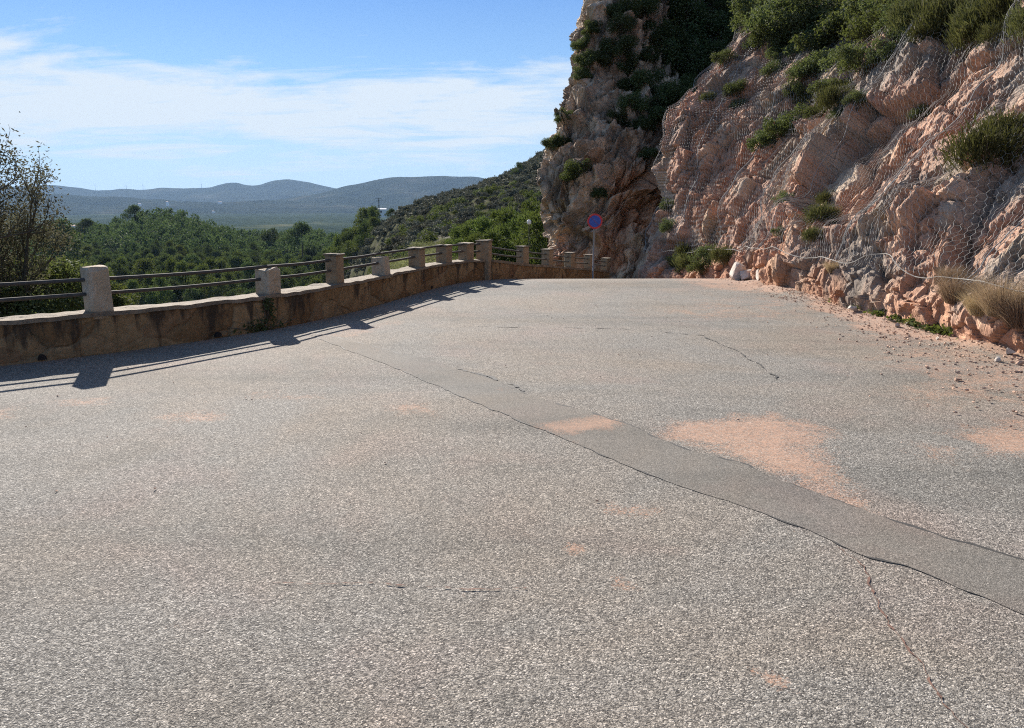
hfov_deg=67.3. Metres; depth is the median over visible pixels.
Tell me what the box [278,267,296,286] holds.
pine tree
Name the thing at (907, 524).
tar seam
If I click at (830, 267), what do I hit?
dry grass clump
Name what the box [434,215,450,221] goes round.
scrub bush
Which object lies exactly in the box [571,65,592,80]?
evergreen shrub
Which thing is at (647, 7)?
evergreen shrub
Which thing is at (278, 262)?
pine tree
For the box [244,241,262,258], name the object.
pine tree
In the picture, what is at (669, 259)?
leafy shrub
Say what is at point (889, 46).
leafy shrub
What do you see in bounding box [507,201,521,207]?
scrub bush
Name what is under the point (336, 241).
pine tree
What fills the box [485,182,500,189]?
scrub bush
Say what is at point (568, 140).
evergreen shrub
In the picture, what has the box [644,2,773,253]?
rockfall net
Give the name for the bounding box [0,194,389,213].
distant hills
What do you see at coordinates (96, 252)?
pine tree
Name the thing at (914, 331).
gravel
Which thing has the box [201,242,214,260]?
pine tree
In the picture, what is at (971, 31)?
broom bush
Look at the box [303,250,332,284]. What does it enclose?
pine tree
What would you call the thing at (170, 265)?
pine tree
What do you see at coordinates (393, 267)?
pale bush
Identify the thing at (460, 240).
young pine
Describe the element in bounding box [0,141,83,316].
tree
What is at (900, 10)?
broom bush
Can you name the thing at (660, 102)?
evergreen shrub
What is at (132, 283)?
pine tree
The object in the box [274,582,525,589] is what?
road crack
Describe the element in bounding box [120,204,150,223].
pine tree
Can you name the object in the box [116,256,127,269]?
pine tree
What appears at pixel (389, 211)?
pine tree
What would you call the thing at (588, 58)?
evergreen shrub
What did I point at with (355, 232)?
pine tree
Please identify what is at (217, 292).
pine tree
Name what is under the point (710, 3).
evergreen shrub
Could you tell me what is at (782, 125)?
evergreen shrub
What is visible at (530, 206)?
young pine
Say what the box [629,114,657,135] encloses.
evergreen shrub
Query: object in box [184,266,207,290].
pine tree
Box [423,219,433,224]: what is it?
scrub bush
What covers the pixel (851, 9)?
leafy shrub
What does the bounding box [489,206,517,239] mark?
young pine
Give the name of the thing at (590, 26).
evergreen shrub
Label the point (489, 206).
scrub bush
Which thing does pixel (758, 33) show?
leafy shrub
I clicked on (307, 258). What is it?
pine tree
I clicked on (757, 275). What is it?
rock
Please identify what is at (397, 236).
scrub bush
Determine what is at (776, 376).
road crack
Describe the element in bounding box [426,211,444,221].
scrub bush
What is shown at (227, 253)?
pine tree
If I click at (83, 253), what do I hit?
pine tree
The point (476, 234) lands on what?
young pine
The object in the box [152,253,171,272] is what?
pine tree
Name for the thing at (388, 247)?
scrub bush
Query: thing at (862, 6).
leafy shrub
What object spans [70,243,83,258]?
pine tree
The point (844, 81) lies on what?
leafy shrub
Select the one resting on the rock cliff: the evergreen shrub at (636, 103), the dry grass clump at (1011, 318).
the evergreen shrub at (636, 103)
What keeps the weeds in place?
on the road
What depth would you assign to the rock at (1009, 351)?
8.35 m
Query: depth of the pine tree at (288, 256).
437.26 m
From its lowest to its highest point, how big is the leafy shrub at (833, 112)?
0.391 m
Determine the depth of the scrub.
222.83 m
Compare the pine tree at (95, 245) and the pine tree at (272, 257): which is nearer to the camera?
the pine tree at (272, 257)
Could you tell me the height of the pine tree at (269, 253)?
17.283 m
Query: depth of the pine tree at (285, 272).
289.49 m
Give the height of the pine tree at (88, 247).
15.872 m
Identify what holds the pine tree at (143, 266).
on the valley terrain
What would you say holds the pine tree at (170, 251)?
on the valley terrain
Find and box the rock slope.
[637,0,1023,353]
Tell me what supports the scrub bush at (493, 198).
on the valley terrain
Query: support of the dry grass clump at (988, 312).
on the rock slope
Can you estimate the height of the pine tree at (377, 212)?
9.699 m
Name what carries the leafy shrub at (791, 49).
on the rock slope
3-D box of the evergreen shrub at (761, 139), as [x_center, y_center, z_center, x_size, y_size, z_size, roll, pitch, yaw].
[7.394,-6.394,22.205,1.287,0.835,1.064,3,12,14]
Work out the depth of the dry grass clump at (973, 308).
8.95 m
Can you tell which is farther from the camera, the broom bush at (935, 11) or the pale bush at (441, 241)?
the pale bush at (441, 241)
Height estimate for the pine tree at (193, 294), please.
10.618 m
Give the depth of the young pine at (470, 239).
58.32 m
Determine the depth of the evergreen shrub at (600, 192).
29.99 m
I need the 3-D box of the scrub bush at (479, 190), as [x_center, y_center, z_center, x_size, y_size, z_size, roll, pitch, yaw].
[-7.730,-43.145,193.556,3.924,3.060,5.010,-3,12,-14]
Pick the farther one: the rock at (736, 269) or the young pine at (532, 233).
the young pine at (532, 233)
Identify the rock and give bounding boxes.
[729,262,745,279]
[740,269,750,279]
[756,269,759,280]
[847,305,857,310]
[995,356,1000,361]
[1006,348,1015,353]
[1016,360,1023,365]
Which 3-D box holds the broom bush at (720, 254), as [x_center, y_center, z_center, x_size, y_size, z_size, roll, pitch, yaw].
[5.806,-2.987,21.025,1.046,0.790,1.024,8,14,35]
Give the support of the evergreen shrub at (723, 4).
on the rock cliff
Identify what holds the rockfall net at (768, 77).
attached to the rock slope
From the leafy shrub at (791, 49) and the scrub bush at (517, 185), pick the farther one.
the scrub bush at (517, 185)
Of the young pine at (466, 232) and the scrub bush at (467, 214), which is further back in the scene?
the scrub bush at (467, 214)
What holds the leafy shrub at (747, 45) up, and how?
on the rock slope
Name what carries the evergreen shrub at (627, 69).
on the rock cliff
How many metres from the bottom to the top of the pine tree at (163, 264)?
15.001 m
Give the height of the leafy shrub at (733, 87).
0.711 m
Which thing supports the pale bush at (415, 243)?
on the valley terrain
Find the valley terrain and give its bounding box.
[3,166,539,309]
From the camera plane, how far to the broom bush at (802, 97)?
22.15 m
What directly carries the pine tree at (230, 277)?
on the valley terrain
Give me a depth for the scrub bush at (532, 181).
183.39 m
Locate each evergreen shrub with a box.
[540,137,564,150]
[552,131,572,146]
[553,107,573,125]
[559,158,592,186]
[570,33,590,52]
[571,48,604,69]
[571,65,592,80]
[580,20,602,36]
[590,186,609,202]
[599,34,639,62]
[604,1,624,22]
[605,108,632,128]
[613,50,640,76]
[615,0,661,18]
[616,77,642,91]
[616,89,651,115]
[625,67,668,94]
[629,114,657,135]
[635,105,667,132]
[637,43,661,62]
[637,147,659,164]
[642,15,689,51]
[648,91,675,109]
[651,37,692,76]
[655,72,697,106]
[676,0,729,9]
[678,43,725,79]
[684,73,698,89]
[689,3,740,45]
[696,37,729,58]
[710,0,743,22]
[745,128,776,151]
[761,102,808,142]
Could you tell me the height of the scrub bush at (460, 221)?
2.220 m
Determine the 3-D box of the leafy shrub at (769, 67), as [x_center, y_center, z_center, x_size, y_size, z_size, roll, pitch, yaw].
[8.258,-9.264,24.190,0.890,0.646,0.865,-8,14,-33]
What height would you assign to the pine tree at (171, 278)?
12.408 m
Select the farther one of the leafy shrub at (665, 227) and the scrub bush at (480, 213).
the scrub bush at (480, 213)
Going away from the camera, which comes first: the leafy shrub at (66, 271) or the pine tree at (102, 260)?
the leafy shrub at (66, 271)
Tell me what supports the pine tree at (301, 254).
on the valley terrain
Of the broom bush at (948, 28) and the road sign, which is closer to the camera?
the broom bush at (948, 28)
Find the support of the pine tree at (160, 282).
on the valley terrain
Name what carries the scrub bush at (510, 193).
on the valley terrain
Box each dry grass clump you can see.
[818,259,838,272]
[921,267,988,304]
[928,263,971,283]
[947,288,984,316]
[955,267,1023,317]
[966,278,1023,329]
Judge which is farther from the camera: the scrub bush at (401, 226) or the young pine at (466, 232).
the scrub bush at (401, 226)
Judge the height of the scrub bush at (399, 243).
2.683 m
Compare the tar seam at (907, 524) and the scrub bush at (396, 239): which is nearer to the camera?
the tar seam at (907, 524)
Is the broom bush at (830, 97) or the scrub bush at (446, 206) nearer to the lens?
the broom bush at (830, 97)
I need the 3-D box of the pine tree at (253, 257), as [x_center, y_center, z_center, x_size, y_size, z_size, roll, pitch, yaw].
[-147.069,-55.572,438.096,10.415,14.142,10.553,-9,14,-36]
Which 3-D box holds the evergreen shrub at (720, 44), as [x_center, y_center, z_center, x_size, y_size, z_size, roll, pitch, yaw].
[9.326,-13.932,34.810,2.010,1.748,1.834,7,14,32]
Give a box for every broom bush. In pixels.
[671,243,700,272]
[672,241,695,254]
[698,91,716,102]
[706,241,736,267]
[791,89,815,109]
[799,201,843,226]
[799,224,823,243]
[807,78,859,114]
[811,188,834,204]
[881,0,931,39]
[898,0,978,38]
[907,18,947,44]
[922,0,978,31]
[933,21,953,44]
[934,107,1023,179]
[940,11,985,55]
[943,0,1009,52]
[966,0,1017,30]
[972,13,1010,48]
[975,103,1023,136]
[1000,0,1023,47]
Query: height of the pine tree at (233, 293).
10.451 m
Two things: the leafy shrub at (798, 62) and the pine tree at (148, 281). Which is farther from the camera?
the pine tree at (148, 281)
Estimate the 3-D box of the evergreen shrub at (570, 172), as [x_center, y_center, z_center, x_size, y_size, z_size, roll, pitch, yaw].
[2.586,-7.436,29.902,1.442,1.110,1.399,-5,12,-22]
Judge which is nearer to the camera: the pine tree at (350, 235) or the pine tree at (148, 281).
the pine tree at (148, 281)
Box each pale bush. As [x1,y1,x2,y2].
[390,262,402,268]
[391,257,408,267]
[400,252,435,266]
[407,241,428,247]
[428,238,445,245]
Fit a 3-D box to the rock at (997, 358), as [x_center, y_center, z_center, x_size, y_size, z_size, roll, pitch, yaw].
[5.130,-0.050,8.120,0.066,0.073,0.065,11,16,43]
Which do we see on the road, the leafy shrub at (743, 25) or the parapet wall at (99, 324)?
the parapet wall at (99, 324)
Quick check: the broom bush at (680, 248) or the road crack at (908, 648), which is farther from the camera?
the broom bush at (680, 248)
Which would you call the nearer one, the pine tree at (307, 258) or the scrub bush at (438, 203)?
the scrub bush at (438, 203)
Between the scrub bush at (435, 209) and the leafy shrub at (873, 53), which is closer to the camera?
the leafy shrub at (873, 53)
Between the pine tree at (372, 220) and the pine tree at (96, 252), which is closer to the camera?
the pine tree at (372, 220)
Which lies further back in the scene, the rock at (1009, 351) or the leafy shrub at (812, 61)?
the leafy shrub at (812, 61)
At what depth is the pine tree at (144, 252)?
453.87 m
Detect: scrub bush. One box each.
[379,243,394,251]
[384,235,394,246]
[391,234,405,245]
[391,237,404,243]
[393,251,407,258]
[396,237,410,246]
[398,222,406,232]
[402,225,410,235]
[402,240,420,247]
[403,220,422,227]
[406,228,422,236]
[406,235,416,241]
[409,224,424,230]
[410,215,424,222]
[415,229,437,245]
[417,229,438,241]
[417,231,438,241]
[419,208,429,215]
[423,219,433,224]
[424,223,435,228]
[424,225,443,233]
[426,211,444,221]
[430,206,442,214]
[431,201,444,207]
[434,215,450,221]
[437,218,454,229]
[438,211,451,217]
[439,202,454,210]
[440,224,452,233]
[440,231,449,237]
[449,202,465,211]
[450,196,468,204]
[452,218,468,223]
[460,210,476,217]
[461,202,473,206]
[463,194,475,198]
[473,187,484,194]
[474,203,486,209]
[474,210,487,216]
[475,191,489,198]
[482,185,501,194]
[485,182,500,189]
[486,203,499,209]
[488,200,503,204]
[489,196,498,200]
[493,188,502,195]
[497,189,505,197]
[500,196,514,202]
[503,187,521,196]
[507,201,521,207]
[511,181,528,188]
[513,194,524,199]
[514,196,528,203]
[516,184,530,190]
[523,189,534,198]
[528,177,536,186]
[533,191,541,199]
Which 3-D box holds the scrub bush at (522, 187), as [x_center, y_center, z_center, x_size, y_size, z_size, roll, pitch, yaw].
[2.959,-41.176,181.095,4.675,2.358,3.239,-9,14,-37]
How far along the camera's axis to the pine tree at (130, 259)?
404.74 m
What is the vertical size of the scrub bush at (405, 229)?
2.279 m
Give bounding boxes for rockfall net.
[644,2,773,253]
[675,12,816,253]
[713,0,851,253]
[738,3,926,249]
[756,0,1018,262]
[830,0,1023,284]
[958,216,1023,291]
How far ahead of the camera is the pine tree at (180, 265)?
301.04 m
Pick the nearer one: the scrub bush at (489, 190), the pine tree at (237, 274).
the scrub bush at (489, 190)
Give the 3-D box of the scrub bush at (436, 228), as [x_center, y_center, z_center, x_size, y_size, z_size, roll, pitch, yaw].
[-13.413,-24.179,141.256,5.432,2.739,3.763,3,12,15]
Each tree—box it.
[0,111,74,292]
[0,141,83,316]
[28,218,88,262]
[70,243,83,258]
[73,217,101,240]
[75,250,92,262]
[81,244,93,256]
[90,254,114,264]
[91,247,101,256]
[92,240,102,252]
[100,251,111,257]
[109,262,137,288]
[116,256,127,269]
[119,245,131,255]
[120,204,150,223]
[123,279,148,304]
[124,261,140,284]
[125,256,136,266]
[127,241,145,259]
[132,257,157,285]
[133,211,146,223]
[133,252,140,260]
[139,271,163,299]
[140,248,151,258]
[144,273,176,303]
[146,253,153,259]
[148,244,160,256]
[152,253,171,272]
[156,261,171,273]
[157,257,187,288]
[160,246,177,261]
[161,280,185,302]
[163,240,173,250]
[168,260,197,295]
[168,272,184,297]
[171,244,186,256]
[174,253,185,268]
[181,253,200,265]
[182,288,204,301]
[183,263,195,278]
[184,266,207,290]
[189,246,204,255]
[189,263,217,298]
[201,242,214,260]
[201,256,221,291]
[207,273,222,282]
[208,249,223,261]
[208,277,229,297]
[212,259,232,277]
[220,272,241,296]
[221,246,231,253]
[221,251,230,261]
[226,288,240,296]
[227,250,250,278]
[227,255,245,275]
[233,271,243,283]
[234,261,256,292]
[240,273,251,291]
[243,273,255,293]
[243,282,254,290]
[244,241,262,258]
[248,250,262,265]
[249,254,258,265]
[258,228,281,250]
[263,249,282,260]
[266,253,278,264]
[273,258,291,274]
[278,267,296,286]
[280,221,323,257]
[281,268,298,287]
[281,278,293,288]
[282,253,299,268]
[286,258,298,278]
[292,267,307,286]
[297,248,312,260]
[297,265,309,277]
[299,255,312,271]
[299,271,313,285]
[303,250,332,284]
[304,277,323,285]
[305,248,316,266]
[324,234,340,252]
[332,230,349,255]
[335,228,356,252]
[341,240,354,256]
[343,256,349,275]
[349,234,358,250]
[350,227,365,251]
[353,207,370,233]
[354,221,374,245]
[361,207,380,229]
[367,216,379,229]
[369,210,381,223]
[384,208,394,218]
[510,161,522,174]
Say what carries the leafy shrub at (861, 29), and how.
on the rock slope
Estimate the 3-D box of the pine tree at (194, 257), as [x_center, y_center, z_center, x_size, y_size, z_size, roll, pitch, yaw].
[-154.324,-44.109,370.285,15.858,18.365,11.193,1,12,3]
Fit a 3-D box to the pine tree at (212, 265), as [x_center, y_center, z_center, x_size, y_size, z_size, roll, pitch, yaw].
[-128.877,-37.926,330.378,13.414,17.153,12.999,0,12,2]
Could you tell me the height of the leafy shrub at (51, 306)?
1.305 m
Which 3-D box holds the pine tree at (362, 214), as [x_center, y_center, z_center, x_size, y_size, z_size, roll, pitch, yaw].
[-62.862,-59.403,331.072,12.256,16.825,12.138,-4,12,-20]
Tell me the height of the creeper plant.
0.486 m
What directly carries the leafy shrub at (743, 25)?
on the rock slope
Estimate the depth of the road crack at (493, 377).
7.37 m
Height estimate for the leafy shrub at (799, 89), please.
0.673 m
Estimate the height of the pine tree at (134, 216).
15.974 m
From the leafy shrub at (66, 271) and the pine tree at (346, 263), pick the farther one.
the pine tree at (346, 263)
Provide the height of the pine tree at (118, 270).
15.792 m
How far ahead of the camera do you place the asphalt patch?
4.49 m
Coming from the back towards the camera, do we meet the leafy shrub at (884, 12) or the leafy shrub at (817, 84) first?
the leafy shrub at (817, 84)
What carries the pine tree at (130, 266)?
on the valley terrain
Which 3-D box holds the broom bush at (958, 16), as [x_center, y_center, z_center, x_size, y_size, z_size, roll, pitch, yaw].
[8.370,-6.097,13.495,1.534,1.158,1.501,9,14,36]
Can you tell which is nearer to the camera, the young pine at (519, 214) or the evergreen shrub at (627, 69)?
the evergreen shrub at (627, 69)
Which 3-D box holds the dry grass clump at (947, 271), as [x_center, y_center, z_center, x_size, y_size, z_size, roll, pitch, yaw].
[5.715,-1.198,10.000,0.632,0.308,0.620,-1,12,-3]
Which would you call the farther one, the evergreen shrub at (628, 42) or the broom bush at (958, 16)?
the evergreen shrub at (628, 42)
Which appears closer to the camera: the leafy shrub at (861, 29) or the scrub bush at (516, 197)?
the leafy shrub at (861, 29)
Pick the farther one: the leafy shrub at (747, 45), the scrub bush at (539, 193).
the scrub bush at (539, 193)
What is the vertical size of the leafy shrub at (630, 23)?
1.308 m
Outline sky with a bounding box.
[0,0,583,189]
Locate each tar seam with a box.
[311,332,1023,559]
[316,336,1020,612]
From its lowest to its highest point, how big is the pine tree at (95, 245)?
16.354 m
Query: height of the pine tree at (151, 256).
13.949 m
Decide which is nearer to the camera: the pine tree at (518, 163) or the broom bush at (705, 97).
the broom bush at (705, 97)
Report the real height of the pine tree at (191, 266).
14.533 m
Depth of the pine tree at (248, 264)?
305.66 m
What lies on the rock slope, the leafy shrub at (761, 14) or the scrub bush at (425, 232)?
the leafy shrub at (761, 14)
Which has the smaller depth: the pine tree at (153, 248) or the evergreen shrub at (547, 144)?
the evergreen shrub at (547, 144)
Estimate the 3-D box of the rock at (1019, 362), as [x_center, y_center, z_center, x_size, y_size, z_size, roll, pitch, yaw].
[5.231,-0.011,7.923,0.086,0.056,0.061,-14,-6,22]
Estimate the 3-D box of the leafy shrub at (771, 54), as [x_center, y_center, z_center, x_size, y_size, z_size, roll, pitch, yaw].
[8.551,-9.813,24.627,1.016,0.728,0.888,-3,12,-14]
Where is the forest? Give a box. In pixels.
[0,207,340,312]
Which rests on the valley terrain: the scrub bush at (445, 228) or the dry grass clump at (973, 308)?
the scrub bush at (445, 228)
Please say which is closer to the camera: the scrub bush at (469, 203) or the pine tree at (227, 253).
the scrub bush at (469, 203)
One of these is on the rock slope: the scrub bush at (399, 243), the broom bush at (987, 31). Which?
the broom bush at (987, 31)
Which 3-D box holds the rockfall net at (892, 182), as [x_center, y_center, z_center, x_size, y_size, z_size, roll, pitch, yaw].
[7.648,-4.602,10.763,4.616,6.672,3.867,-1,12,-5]
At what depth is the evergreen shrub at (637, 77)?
32.87 m
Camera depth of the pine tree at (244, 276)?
331.01 m
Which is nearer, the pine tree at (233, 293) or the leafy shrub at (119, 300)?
the leafy shrub at (119, 300)
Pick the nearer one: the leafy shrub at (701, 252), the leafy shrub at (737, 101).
the leafy shrub at (701, 252)
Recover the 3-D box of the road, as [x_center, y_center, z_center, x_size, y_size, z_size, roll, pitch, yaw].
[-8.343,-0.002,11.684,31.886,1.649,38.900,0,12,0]
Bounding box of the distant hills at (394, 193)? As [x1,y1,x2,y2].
[273,176,482,212]
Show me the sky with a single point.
(122, 94)
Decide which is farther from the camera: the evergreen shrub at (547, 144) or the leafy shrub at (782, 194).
the evergreen shrub at (547, 144)
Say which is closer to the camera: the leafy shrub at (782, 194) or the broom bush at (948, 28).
the broom bush at (948, 28)
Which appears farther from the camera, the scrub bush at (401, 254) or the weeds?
the scrub bush at (401, 254)
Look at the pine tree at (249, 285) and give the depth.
296.03 m
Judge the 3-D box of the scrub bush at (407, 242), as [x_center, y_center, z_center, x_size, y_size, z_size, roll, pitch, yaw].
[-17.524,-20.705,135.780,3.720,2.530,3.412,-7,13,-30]
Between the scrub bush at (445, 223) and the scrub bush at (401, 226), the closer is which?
the scrub bush at (445, 223)
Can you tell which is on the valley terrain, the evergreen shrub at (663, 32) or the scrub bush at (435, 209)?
the scrub bush at (435, 209)
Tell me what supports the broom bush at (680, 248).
on the rock slope
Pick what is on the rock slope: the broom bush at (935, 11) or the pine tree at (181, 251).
the broom bush at (935, 11)
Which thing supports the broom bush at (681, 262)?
on the rock slope
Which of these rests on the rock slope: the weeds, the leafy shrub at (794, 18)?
the leafy shrub at (794, 18)
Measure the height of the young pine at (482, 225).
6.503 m
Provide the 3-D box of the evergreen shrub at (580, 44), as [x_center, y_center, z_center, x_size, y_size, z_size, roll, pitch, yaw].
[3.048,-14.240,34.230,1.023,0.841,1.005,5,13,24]
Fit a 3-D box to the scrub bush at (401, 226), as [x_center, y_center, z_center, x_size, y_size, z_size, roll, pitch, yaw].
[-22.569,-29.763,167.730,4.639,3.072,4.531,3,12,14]
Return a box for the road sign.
[587,214,602,278]
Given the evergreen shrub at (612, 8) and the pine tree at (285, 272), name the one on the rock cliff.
the evergreen shrub at (612, 8)
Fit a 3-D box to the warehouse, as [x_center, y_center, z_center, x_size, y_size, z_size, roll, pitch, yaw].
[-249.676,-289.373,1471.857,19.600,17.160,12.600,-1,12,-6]
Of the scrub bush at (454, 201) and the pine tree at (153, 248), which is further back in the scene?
the pine tree at (153, 248)
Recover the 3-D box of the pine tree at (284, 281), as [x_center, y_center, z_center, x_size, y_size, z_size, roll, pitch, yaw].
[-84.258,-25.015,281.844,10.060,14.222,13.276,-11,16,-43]
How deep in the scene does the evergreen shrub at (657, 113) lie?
31.55 m
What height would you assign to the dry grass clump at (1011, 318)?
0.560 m
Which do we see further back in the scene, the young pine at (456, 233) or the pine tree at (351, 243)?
the pine tree at (351, 243)
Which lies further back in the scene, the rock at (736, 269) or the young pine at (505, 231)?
the young pine at (505, 231)
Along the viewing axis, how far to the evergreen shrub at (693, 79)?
33.98 m
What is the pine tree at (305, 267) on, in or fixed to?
on the valley terrain
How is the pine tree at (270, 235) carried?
on the valley terrain
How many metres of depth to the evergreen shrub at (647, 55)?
33.99 m
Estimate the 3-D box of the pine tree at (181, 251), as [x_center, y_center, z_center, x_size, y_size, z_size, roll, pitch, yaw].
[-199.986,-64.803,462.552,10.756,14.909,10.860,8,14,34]
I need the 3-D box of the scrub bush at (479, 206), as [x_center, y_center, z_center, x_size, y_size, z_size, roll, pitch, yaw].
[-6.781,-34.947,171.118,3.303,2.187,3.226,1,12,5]
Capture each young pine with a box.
[444,224,464,241]
[444,225,465,243]
[452,221,474,246]
[452,238,463,258]
[455,235,478,258]
[463,232,493,258]
[469,215,495,237]
[480,226,510,260]
[487,209,503,223]
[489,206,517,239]
[494,222,521,261]
[503,211,534,261]
[504,216,530,250]
[510,209,529,240]
[511,210,548,264]
[519,197,540,213]
[522,210,547,259]
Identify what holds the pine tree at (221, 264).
on the valley terrain
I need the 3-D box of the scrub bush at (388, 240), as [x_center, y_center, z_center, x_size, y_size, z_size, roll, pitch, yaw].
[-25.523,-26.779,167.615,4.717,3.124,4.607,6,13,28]
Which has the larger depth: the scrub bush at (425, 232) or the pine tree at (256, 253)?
the pine tree at (256, 253)
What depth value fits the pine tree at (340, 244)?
333.28 m
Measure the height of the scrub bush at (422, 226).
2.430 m
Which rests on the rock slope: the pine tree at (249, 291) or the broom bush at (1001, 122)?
the broom bush at (1001, 122)
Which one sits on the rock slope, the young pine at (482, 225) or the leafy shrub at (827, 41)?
the leafy shrub at (827, 41)
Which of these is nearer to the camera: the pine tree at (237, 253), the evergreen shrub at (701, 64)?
the evergreen shrub at (701, 64)
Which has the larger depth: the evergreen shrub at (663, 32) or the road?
the evergreen shrub at (663, 32)
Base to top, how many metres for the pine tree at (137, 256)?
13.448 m
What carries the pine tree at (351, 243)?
on the valley terrain
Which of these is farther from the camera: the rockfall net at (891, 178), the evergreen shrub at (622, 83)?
the evergreen shrub at (622, 83)
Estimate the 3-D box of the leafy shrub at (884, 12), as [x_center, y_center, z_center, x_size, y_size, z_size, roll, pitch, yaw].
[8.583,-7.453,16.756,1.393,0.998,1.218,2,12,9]
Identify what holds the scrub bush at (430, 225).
on the valley terrain
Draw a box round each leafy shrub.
[0,255,63,316]
[0,280,84,316]
[27,255,116,309]
[82,280,140,306]
[594,48,614,68]
[605,11,637,40]
[659,197,673,214]
[659,217,675,233]
[664,255,682,267]
[685,259,709,274]
[687,243,716,264]
[709,47,739,69]
[721,78,748,97]
[727,0,771,32]
[729,97,748,108]
[739,0,799,35]
[740,17,752,35]
[741,39,760,49]
[746,18,790,56]
[758,59,788,76]
[764,0,828,36]
[765,46,788,63]
[766,27,801,55]
[770,190,795,204]
[770,226,784,239]
[781,19,824,60]
[781,78,806,100]
[783,57,818,81]
[789,10,857,53]
[790,46,843,77]
[799,0,847,26]
[801,104,827,119]
[806,76,840,95]
[817,42,856,77]
[818,0,866,37]
[825,105,844,118]
[832,35,877,79]
[833,77,856,88]
[837,0,898,42]
[840,89,867,111]
[855,0,898,21]
[864,40,895,64]
[871,0,922,35]
[871,24,910,58]
[905,103,931,120]
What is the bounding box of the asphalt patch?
[309,332,1023,613]
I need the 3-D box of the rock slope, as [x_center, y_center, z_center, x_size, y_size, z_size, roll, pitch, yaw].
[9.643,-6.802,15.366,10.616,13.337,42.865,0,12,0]
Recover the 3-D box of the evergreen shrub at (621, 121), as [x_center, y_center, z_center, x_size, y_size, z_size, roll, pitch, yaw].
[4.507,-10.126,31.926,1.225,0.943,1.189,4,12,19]
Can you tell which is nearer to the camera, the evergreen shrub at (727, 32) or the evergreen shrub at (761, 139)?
the evergreen shrub at (761, 139)
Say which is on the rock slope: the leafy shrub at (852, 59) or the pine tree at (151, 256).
the leafy shrub at (852, 59)
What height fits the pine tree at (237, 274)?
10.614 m
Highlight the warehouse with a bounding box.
[378,208,386,216]
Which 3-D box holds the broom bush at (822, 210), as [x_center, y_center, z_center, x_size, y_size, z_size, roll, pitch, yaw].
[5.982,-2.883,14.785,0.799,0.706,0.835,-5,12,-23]
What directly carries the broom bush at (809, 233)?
on the rock slope
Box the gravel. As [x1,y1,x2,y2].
[25,278,1023,503]
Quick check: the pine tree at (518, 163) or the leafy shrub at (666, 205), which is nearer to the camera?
the leafy shrub at (666, 205)
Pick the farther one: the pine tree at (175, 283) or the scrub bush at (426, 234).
the pine tree at (175, 283)
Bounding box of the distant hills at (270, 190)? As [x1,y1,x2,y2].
[0,179,336,201]
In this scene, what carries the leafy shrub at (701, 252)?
on the rock slope
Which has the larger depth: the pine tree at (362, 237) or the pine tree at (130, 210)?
the pine tree at (130, 210)
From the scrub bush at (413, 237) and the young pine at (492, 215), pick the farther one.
the scrub bush at (413, 237)
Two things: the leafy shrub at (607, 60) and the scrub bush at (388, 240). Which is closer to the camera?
the leafy shrub at (607, 60)
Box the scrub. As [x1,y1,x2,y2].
[323,148,545,280]
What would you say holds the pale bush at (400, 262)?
on the valley terrain
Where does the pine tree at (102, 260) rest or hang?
on the valley terrain
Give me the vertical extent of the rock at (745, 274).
0.238 m
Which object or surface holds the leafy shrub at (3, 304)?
on the valley terrain
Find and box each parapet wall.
[0,239,492,365]
[491,246,610,279]
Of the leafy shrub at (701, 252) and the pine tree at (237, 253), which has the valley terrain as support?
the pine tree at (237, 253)
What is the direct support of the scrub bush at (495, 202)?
on the valley terrain
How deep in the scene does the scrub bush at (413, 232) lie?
148.86 m
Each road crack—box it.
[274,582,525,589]
[457,368,524,392]
[493,326,777,377]
[838,547,967,727]
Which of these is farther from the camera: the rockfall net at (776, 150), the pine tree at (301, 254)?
the pine tree at (301, 254)
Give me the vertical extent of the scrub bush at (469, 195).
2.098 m
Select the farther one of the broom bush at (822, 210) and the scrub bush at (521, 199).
the scrub bush at (521, 199)
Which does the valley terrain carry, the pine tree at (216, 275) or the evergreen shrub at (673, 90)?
the pine tree at (216, 275)
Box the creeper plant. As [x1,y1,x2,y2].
[228,297,295,332]
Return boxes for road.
[0,278,1023,727]
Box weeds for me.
[828,298,957,339]
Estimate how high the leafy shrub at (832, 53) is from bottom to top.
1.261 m
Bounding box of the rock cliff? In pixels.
[536,0,731,278]
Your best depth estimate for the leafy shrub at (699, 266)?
22.13 m
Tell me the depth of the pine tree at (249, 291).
288.51 m
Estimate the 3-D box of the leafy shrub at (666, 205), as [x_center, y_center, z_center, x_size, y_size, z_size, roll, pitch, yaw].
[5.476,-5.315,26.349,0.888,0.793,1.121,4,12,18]
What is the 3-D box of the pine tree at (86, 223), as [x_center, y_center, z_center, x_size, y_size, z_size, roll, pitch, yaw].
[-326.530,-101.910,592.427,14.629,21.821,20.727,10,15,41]
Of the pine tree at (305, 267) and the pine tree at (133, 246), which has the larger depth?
the pine tree at (133, 246)
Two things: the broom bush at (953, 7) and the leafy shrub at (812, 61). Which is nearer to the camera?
the broom bush at (953, 7)
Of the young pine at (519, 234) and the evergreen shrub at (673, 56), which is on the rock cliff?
the evergreen shrub at (673, 56)
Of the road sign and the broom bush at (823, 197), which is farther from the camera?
the road sign
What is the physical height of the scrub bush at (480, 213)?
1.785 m
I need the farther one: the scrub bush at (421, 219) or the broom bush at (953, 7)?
the scrub bush at (421, 219)
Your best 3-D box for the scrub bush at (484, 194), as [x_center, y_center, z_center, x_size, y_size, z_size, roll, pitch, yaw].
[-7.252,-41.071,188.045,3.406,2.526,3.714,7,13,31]
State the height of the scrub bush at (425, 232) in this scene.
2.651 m
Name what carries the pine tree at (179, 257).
on the valley terrain
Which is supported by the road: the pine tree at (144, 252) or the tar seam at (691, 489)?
the tar seam at (691, 489)

